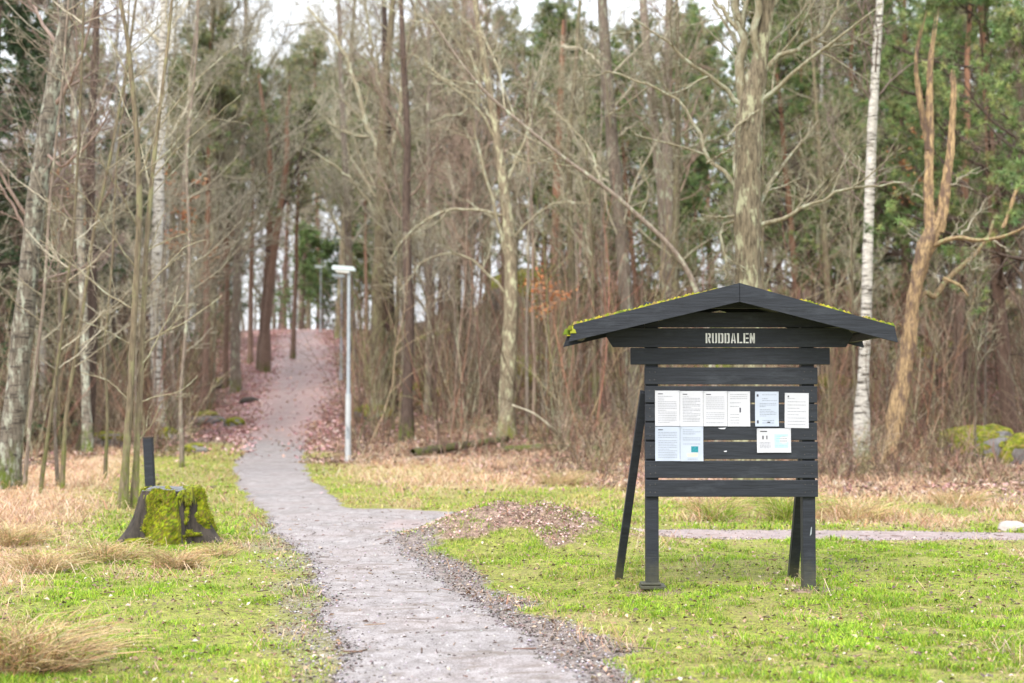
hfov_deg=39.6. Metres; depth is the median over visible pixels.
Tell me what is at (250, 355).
pine tree
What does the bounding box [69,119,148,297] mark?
broadleaf tree
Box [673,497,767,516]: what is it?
grass tussock
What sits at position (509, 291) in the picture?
broadleaf tree
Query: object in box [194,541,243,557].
grass tussock
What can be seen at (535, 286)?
beech sapling
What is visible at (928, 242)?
dead tree
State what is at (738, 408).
notice sheet
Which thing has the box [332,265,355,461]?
lamp post
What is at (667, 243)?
broadleaf tree
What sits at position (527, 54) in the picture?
pine tree
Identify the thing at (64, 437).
sapling
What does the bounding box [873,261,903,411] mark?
sapling
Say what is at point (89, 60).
pine tree
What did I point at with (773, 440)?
notice sheet
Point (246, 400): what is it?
stone
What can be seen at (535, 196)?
pine tree
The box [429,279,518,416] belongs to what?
shrub
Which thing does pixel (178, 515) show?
tree stump
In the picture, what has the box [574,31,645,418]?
sapling
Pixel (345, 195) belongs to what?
broadleaf tree
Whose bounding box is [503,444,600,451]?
fallen log
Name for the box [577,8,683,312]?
pine tree
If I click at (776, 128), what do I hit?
pine tree
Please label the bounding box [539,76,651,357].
spruce tree
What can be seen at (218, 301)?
spruce tree
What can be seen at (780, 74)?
pine tree
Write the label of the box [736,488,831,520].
grass tussock
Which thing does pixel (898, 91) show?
pine tree
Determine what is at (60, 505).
dry grass
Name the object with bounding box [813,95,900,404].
sapling
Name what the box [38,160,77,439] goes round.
sapling
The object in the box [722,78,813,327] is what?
sapling
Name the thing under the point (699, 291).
sapling
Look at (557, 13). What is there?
pine tree
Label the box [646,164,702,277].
sapling
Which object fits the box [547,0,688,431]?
pine tree
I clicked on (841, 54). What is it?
pine tree
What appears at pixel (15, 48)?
spruce tree
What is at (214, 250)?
beech sapling
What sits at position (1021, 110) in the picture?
broadleaf tree
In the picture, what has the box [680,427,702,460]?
notice sheet
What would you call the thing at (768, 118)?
pine tree
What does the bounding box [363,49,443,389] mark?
sapling
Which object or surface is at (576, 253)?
sapling
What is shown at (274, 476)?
gravel path
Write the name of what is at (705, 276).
sapling
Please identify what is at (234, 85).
broadleaf tree
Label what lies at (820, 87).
birch tree
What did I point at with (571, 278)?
broadleaf tree
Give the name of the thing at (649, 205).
pine tree
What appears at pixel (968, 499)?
grass tussock
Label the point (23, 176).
spruce tree
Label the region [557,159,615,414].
sapling
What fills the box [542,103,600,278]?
sapling
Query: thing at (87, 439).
birch tree
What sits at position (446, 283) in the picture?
broadleaf tree
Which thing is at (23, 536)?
grass tussock
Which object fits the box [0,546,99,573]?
grass tussock
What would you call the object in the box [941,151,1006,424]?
sapling
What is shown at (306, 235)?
pine tree
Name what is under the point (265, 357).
pine tree
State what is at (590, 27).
pine tree
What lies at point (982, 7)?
pine tree
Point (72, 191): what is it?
broadleaf tree
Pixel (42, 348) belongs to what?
birch tree
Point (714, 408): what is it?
notice sheet
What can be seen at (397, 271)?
sapling
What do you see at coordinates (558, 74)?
broadleaf tree
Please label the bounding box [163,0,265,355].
broadleaf tree
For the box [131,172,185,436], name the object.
sapling
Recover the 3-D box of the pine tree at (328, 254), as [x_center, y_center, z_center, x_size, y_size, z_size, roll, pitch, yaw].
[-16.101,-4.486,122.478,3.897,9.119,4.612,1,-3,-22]
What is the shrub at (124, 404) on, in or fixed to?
on the ground at (272, 610)
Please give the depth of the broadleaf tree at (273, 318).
136.12 m
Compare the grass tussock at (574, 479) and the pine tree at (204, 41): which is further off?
the pine tree at (204, 41)
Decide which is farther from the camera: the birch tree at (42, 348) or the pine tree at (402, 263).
the pine tree at (402, 263)
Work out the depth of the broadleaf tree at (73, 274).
43.79 m
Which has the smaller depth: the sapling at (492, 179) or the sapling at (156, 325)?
the sapling at (156, 325)
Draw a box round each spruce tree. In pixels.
[0,0,88,449]
[0,0,132,430]
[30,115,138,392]
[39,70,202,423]
[182,211,253,340]
[322,231,345,329]
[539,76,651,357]
[824,83,920,369]
[924,106,1023,383]
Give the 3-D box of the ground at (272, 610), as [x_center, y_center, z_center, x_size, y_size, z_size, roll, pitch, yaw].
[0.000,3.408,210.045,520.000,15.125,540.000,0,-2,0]
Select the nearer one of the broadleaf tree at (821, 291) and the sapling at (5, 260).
the sapling at (5, 260)
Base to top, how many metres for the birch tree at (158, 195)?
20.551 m
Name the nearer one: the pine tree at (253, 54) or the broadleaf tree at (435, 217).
the broadleaf tree at (435, 217)
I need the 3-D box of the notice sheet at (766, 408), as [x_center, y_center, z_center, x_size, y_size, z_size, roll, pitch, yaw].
[2.169,0.574,12.100,0.201,0.296,0.010,0,-2,0]
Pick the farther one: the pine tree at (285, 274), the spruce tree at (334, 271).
the pine tree at (285, 274)
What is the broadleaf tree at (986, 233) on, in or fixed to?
on the ground at (272, 610)
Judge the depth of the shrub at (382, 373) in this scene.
44.95 m
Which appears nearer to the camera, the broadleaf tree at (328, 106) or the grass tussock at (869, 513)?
the grass tussock at (869, 513)
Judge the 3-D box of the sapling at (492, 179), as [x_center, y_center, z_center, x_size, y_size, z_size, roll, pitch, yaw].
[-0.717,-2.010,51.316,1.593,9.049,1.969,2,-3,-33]
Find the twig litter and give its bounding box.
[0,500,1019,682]
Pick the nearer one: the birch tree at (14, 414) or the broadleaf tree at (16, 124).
the birch tree at (14, 414)
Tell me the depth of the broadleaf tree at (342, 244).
94.63 m
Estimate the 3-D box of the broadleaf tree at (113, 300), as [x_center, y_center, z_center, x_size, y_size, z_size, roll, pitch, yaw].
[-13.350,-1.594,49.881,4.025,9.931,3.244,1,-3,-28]
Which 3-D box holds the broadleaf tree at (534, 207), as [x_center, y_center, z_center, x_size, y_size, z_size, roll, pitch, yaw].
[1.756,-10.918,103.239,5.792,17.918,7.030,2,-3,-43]
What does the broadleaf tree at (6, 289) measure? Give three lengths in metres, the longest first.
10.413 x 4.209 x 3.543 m
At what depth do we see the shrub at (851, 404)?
41.33 m
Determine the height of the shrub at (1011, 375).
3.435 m
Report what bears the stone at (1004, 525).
on the ground at (272, 610)
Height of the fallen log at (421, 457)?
0.225 m
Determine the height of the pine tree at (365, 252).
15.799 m
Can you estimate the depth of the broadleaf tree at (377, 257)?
50.04 m
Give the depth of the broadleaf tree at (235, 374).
65.89 m
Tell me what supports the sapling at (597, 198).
on the ground at (272, 610)
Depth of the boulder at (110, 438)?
39.73 m
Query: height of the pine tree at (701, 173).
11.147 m
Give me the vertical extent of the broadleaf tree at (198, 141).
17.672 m
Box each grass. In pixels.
[0,417,1023,682]
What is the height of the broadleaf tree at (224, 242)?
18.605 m
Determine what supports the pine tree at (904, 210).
on the ground at (272, 610)
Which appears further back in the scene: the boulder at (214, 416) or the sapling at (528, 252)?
the boulder at (214, 416)
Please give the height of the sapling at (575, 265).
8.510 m
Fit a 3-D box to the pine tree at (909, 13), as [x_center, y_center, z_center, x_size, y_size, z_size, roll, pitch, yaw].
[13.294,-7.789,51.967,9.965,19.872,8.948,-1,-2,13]
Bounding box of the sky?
[0,0,1023,344]
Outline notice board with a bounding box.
[563,283,897,590]
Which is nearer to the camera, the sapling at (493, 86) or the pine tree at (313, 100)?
the sapling at (493, 86)
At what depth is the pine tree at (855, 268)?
54.78 m
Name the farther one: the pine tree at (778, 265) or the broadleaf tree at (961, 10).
the pine tree at (778, 265)
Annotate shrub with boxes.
[0,281,87,457]
[72,350,126,445]
[75,307,162,430]
[96,372,144,430]
[163,365,205,413]
[344,324,428,438]
[413,273,502,433]
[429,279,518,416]
[452,269,548,425]
[502,250,597,415]
[525,339,595,451]
[580,357,624,427]
[605,365,639,434]
[827,372,875,436]
[998,352,1023,404]
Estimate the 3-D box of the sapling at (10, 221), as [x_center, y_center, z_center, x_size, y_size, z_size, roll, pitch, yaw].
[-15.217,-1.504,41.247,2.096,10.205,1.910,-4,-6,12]
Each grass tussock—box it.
[0,519,70,546]
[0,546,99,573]
[0,601,159,676]
[62,532,167,562]
[134,542,226,569]
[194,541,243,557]
[526,466,599,485]
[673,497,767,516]
[685,497,757,521]
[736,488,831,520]
[815,494,908,521]
[922,485,1005,505]
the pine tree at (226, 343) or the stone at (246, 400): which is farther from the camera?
the pine tree at (226, 343)
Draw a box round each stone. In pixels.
[157,427,178,439]
[184,443,207,452]
[239,397,258,403]
[997,521,1023,530]
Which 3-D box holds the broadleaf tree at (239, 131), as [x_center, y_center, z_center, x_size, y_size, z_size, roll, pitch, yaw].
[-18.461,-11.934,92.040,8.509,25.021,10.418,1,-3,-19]
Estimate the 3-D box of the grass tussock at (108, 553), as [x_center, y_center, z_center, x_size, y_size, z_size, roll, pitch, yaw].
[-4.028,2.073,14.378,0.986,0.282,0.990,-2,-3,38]
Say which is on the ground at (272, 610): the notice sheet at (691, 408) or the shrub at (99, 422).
the shrub at (99, 422)
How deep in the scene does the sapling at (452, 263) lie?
47.05 m
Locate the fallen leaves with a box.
[0,328,1023,682]
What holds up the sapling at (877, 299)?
on the ground at (272, 610)
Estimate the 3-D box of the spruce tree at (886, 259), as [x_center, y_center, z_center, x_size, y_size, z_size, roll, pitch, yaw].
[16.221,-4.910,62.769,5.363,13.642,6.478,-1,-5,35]
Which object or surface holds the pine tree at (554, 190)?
on the ground at (272, 610)
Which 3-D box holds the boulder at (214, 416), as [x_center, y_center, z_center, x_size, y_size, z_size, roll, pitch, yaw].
[-12.023,3.051,54.980,1.956,0.793,1.402,0,-2,0]
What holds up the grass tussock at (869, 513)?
on the ground at (272, 610)
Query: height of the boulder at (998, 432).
1.261 m
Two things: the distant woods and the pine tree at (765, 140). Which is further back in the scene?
the distant woods
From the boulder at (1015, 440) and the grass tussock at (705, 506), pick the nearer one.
the grass tussock at (705, 506)
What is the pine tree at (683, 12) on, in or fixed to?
on the ground at (272, 610)
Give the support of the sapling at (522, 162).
on the ground at (272, 610)
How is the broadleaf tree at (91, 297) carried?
on the ground at (272, 610)
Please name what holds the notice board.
on the ground at (272, 610)
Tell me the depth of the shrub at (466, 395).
41.90 m
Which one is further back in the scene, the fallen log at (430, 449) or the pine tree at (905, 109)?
the pine tree at (905, 109)
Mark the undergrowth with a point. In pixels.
(924, 434)
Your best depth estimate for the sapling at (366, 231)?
52.03 m
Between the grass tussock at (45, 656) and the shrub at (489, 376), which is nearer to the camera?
the grass tussock at (45, 656)
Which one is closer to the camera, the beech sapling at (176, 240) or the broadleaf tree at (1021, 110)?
the broadleaf tree at (1021, 110)
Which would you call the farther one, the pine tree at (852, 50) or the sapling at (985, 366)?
the pine tree at (852, 50)
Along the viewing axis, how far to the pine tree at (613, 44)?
51.83 m
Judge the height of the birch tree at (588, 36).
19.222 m
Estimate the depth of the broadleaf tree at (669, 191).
45.15 m
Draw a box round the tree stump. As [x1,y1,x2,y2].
[114,484,222,546]
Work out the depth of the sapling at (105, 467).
29.07 m
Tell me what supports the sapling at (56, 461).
on the ground at (272, 610)
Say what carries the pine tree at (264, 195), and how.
on the ground at (272, 610)
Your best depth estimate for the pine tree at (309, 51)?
121.52 m
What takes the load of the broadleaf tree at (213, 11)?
on the ground at (272, 610)
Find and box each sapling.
[0,0,131,490]
[0,0,196,484]
[0,118,15,275]
[0,127,71,361]
[0,210,20,317]
[8,0,201,489]
[25,0,158,493]
[29,0,214,508]
[33,203,77,448]
[37,296,52,400]
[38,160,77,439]
[41,0,195,478]
[49,167,85,410]
[92,0,264,508]
[105,0,258,466]
[118,227,168,448]
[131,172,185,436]
[164,163,206,401]
[191,234,221,371]
[336,81,401,349]
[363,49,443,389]
[373,118,435,428]
[390,140,478,311]
[393,258,404,354]
[423,108,539,431]
[430,159,479,419]
[441,46,516,394]
[464,8,533,389]
[470,162,503,400]
[471,30,554,271]
[473,55,584,427]
[474,39,563,437]
[518,263,579,431]
[535,17,619,429]
[537,60,602,404]
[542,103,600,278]
[556,142,613,363]
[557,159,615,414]
[561,187,587,317]
[573,73,626,364]
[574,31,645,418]
[578,212,611,390]
[580,183,647,393]
[580,223,617,400]
[589,163,671,306]
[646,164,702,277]
[686,257,714,385]
[695,271,708,384]
[712,184,761,385]
[712,185,734,286]
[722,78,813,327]
[760,211,778,327]
[761,190,802,347]
[764,249,802,385]
[790,233,850,366]
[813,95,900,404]
[831,178,892,428]
[854,238,893,399]
[862,161,899,387]
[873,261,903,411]
[883,123,938,415]
[919,246,959,444]
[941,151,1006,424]
[951,197,1013,462]
[959,171,1013,425]
[1009,263,1023,350]
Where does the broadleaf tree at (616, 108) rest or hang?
on the ground at (272, 610)
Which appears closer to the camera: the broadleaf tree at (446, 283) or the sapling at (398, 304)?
the sapling at (398, 304)
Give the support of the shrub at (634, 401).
on the ground at (272, 610)
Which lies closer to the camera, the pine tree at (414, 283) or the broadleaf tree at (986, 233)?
the broadleaf tree at (986, 233)
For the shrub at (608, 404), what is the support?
on the ground at (272, 610)
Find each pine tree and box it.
[2,1,140,296]
[95,65,205,381]
[128,146,255,369]
[140,2,297,410]
[142,46,266,386]
[180,68,292,389]
[202,56,318,364]
[216,31,274,333]
[245,29,343,373]
[246,67,342,358]
[247,131,311,330]
[249,22,325,369]
[264,56,333,329]
[268,24,370,328]
[269,30,327,323]
[273,219,332,329]
[300,112,367,335]
[304,237,344,328]
[312,48,376,238]
[313,108,411,337]
[315,74,434,316]
[318,46,379,292]
[330,174,416,307]
[331,237,371,334]
[349,0,492,417]
[353,216,393,262]
[363,153,416,335]
[366,21,519,341]
[372,2,545,325]
[399,57,473,328]
[403,138,450,324]
[436,0,537,327]
[436,0,632,350]
[491,8,650,326]
[496,0,599,395]
[511,39,660,395]
[521,19,645,317]
[533,31,726,378]
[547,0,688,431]
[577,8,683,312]
[603,132,655,311]
[627,157,698,275]
[629,0,732,287]
[635,0,787,327]
[635,5,734,327]
[636,139,733,347]
[656,0,906,422]
[682,1,829,288]
[703,0,915,370]
[708,105,796,347]
[712,27,830,327]
[713,0,864,365]
[727,38,857,295]
[761,0,928,370]
[761,0,1009,346]
[797,107,928,367]
[814,0,1023,426]
[831,11,924,245]
[832,0,1023,432]
[854,0,1023,346]
[861,0,1023,356]
[872,78,1013,386]
[886,3,1023,366]
[997,41,1023,292]
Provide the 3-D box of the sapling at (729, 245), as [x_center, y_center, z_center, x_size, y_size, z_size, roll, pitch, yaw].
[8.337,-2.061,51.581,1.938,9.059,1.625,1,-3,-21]
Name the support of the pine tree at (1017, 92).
on the ground at (272, 610)
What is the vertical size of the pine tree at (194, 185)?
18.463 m
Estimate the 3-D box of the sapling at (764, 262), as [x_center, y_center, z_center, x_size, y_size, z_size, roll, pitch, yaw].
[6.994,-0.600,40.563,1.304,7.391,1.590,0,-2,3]
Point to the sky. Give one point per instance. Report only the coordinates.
(592, 11)
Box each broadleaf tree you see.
[0,0,155,447]
[0,4,86,297]
[0,85,76,334]
[0,103,75,356]
[0,139,16,395]
[4,0,156,438]
[7,106,134,431]
[25,0,167,451]
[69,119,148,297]
[74,51,231,431]
[81,0,345,410]
[85,162,176,431]
[96,0,274,335]
[103,0,293,423]
[118,205,182,349]
[150,0,368,393]
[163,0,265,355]
[163,71,260,284]
[167,5,274,331]
[170,0,281,341]
[184,87,282,292]
[247,85,308,328]
[248,15,344,329]
[251,5,340,328]
[257,0,435,367]
[268,31,351,248]
[274,0,484,407]
[277,0,440,338]
[305,0,559,397]
[321,0,445,442]
[325,0,528,415]
[368,1,514,366]
[371,62,475,323]
[375,0,723,460]
[377,0,610,438]
[391,0,537,242]
[410,0,552,382]
[411,0,555,396]
[434,125,469,311]
[480,0,644,379]
[492,90,548,266]
[511,0,640,423]
[541,0,788,385]
[549,0,910,479]
[599,44,648,282]
[613,0,692,385]
[634,0,732,385]
[734,0,908,427]
[773,40,883,373]
[889,7,1017,406]
[891,6,1015,331]
[909,49,1022,389]
[934,0,1023,317]
[975,6,1023,199]
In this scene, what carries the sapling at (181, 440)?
on the ground at (272, 610)
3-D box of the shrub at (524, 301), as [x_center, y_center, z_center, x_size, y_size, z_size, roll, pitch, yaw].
[1.308,-0.232,45.344,3.208,5.438,3.553,0,-2,6]
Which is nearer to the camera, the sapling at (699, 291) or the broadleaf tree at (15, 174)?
the sapling at (699, 291)
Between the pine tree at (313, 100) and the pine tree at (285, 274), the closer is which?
the pine tree at (313, 100)
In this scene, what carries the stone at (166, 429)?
on the ground at (272, 610)
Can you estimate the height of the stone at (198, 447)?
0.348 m
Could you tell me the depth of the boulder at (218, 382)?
68.76 m
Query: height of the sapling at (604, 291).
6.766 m
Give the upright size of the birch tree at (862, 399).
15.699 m
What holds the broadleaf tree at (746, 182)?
on the ground at (272, 610)
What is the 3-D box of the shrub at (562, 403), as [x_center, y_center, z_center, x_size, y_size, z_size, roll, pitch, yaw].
[1.168,1.343,36.085,1.804,3.076,1.994,-1,-3,30]
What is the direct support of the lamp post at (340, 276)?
on the ground at (272, 610)
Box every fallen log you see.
[392,456,449,465]
[410,436,508,455]
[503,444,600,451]
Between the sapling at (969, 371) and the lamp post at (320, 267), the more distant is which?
the lamp post at (320, 267)
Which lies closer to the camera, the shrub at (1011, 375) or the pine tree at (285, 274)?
the shrub at (1011, 375)
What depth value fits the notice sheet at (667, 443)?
12.09 m
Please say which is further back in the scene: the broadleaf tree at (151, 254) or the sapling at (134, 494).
the broadleaf tree at (151, 254)
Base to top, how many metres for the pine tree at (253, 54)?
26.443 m
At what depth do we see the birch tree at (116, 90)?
50.52 m
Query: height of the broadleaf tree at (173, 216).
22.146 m
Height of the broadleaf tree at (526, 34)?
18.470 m
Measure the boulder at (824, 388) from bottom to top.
1.265 m
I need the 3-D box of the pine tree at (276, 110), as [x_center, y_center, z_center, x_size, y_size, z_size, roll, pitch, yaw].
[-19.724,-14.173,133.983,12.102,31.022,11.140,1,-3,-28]
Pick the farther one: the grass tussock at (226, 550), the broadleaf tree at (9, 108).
the broadleaf tree at (9, 108)
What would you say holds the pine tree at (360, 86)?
on the ground at (272, 610)
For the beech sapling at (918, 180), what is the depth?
45.05 m
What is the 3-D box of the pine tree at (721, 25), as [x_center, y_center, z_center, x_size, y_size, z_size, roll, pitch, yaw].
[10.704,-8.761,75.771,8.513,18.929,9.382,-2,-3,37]
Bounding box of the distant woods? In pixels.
[2,83,1019,347]
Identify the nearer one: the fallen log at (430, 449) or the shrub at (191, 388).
the fallen log at (430, 449)
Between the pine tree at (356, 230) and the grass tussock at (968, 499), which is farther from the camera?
the pine tree at (356, 230)
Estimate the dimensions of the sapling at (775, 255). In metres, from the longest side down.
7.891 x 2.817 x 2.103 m
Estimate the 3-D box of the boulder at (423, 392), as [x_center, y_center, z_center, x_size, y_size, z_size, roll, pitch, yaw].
[-3.033,2.110,59.157,3.263,0.979,1.556,0,-2,0]
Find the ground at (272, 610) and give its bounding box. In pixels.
[0,288,1023,682]
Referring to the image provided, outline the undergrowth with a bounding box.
[0,128,1023,484]
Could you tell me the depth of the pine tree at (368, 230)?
116.79 m
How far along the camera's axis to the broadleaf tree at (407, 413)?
42.04 m
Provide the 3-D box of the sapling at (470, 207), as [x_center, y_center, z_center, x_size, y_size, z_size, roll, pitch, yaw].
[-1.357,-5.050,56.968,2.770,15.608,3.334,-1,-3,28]
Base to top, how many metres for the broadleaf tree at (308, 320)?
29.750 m
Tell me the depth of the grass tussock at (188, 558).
13.74 m
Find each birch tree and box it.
[0,0,102,441]
[0,0,148,489]
[0,0,169,453]
[68,0,176,392]
[85,0,205,430]
[541,0,630,186]
[770,0,895,373]
[797,0,954,456]
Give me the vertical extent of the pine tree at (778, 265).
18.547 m
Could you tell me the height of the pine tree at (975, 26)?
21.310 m
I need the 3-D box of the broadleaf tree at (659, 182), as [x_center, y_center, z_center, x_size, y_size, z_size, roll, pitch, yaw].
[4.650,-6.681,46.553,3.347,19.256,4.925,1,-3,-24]
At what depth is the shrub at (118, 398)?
46.85 m
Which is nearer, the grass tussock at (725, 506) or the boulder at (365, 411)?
the grass tussock at (725, 506)
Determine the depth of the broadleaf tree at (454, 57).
60.14 m
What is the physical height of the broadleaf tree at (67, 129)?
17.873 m
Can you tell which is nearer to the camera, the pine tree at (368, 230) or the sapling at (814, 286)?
the sapling at (814, 286)
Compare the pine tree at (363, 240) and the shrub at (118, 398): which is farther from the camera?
the pine tree at (363, 240)
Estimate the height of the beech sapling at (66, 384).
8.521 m
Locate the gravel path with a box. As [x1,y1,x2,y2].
[232,330,1023,682]
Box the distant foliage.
[1,82,913,328]
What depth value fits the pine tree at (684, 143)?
78.88 m
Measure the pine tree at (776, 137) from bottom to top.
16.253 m
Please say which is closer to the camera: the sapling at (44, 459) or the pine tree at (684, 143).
the sapling at (44, 459)
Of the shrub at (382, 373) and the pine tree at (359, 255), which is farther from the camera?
the pine tree at (359, 255)
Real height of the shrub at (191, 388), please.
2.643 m
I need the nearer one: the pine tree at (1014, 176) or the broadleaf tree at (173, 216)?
the pine tree at (1014, 176)
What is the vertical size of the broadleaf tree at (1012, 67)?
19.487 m
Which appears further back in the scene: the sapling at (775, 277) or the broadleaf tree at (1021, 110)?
the sapling at (775, 277)
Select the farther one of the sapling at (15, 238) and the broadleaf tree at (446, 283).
the broadleaf tree at (446, 283)
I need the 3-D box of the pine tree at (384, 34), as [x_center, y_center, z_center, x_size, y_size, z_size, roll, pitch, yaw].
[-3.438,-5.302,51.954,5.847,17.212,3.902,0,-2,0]
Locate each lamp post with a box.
[315,265,322,331]
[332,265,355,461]
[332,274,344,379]
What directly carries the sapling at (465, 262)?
on the ground at (272, 610)
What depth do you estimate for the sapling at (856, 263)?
42.69 m
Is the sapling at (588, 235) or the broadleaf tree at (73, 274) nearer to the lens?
the broadleaf tree at (73, 274)
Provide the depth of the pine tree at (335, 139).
99.20 m
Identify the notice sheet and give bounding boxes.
[655,391,679,425]
[655,427,679,460]
[680,391,702,425]
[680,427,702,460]
[703,391,726,425]
[728,391,749,425]
[755,392,778,425]
[757,428,790,452]
[785,393,808,427]
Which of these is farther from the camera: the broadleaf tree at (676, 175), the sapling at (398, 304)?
the sapling at (398, 304)
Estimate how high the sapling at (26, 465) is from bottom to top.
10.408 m
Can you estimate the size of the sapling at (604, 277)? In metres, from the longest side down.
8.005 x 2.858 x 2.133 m
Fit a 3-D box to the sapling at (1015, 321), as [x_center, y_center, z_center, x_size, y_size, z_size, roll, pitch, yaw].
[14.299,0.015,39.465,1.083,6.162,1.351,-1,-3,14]
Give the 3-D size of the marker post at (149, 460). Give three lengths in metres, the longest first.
1.323 x 0.130 x 0.115 m
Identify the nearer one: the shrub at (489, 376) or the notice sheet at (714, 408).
the notice sheet at (714, 408)
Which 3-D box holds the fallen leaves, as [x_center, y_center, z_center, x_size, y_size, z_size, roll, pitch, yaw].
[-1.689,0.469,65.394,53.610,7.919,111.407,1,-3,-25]
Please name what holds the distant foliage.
attached to the distant woods
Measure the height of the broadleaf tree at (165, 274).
12.823 m
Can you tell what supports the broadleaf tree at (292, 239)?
on the ground at (272, 610)
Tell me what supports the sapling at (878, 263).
on the ground at (272, 610)
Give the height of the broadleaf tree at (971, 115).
15.655 m
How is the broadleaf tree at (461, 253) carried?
on the ground at (272, 610)
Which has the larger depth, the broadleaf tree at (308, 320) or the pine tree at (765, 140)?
the broadleaf tree at (308, 320)
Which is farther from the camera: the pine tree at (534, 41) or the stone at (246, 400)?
the pine tree at (534, 41)
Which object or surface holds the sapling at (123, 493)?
on the ground at (272, 610)
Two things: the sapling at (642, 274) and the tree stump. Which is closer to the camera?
the tree stump
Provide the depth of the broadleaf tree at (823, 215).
44.55 m
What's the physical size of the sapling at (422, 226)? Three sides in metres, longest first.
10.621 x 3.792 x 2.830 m
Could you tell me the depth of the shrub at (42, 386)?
36.53 m
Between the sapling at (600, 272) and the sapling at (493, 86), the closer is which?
the sapling at (600, 272)
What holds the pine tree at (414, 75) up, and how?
on the ground at (272, 610)
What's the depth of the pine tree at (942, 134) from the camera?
65.89 m
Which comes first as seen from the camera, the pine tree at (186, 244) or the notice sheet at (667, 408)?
the notice sheet at (667, 408)
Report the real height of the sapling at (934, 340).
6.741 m
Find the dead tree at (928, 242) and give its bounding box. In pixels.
[875,6,1023,473]
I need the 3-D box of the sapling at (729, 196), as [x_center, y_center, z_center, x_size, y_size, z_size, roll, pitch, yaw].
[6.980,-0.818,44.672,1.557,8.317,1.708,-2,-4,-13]
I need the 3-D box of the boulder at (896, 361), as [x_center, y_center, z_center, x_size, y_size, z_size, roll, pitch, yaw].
[17.586,1.048,65.231,4.373,2.141,2.091,0,-2,0]
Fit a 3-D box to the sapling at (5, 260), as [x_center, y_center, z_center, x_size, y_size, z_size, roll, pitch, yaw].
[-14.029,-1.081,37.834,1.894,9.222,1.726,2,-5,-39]
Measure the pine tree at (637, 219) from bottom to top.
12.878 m
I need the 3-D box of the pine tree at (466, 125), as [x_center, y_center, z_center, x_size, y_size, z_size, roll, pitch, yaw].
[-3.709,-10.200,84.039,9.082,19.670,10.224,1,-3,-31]
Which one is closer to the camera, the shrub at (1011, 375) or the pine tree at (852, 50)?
the shrub at (1011, 375)
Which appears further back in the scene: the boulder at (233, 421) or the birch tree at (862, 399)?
the boulder at (233, 421)
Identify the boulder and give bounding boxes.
[94,431,123,447]
[184,410,224,425]
[215,377,242,387]
[223,417,244,427]
[354,404,395,420]
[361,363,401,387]
[400,381,448,400]
[798,374,856,400]
[856,342,937,370]
[937,424,1013,460]
[996,432,1023,464]
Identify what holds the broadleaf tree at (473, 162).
on the ground at (272, 610)
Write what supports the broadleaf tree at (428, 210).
on the ground at (272, 610)
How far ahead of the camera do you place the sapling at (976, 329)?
32.51 m
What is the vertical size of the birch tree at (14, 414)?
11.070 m
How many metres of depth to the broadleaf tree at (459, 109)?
56.99 m
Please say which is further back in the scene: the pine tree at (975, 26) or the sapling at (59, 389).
the pine tree at (975, 26)
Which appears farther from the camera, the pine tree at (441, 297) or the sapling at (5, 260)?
the pine tree at (441, 297)
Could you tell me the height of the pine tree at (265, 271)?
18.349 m
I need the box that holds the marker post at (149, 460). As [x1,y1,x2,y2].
[142,437,155,486]
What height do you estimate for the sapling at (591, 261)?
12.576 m
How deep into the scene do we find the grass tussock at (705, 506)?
18.82 m
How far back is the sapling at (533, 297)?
42.23 m
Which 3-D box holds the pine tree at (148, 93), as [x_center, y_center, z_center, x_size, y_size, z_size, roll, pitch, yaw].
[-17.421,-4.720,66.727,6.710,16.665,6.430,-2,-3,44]
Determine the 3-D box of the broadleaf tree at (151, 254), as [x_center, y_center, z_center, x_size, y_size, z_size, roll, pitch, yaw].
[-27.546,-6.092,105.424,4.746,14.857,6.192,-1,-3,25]
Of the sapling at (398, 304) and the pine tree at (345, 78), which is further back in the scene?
the pine tree at (345, 78)
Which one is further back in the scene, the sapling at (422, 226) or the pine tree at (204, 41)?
the pine tree at (204, 41)
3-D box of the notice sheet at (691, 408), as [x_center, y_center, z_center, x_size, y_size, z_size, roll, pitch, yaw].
[1.527,0.572,12.100,0.197,0.301,0.009,0,-2,0]
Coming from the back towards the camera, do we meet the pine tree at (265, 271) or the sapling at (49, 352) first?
the pine tree at (265, 271)
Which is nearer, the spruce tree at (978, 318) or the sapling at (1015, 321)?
the sapling at (1015, 321)
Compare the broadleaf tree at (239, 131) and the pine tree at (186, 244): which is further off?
the broadleaf tree at (239, 131)

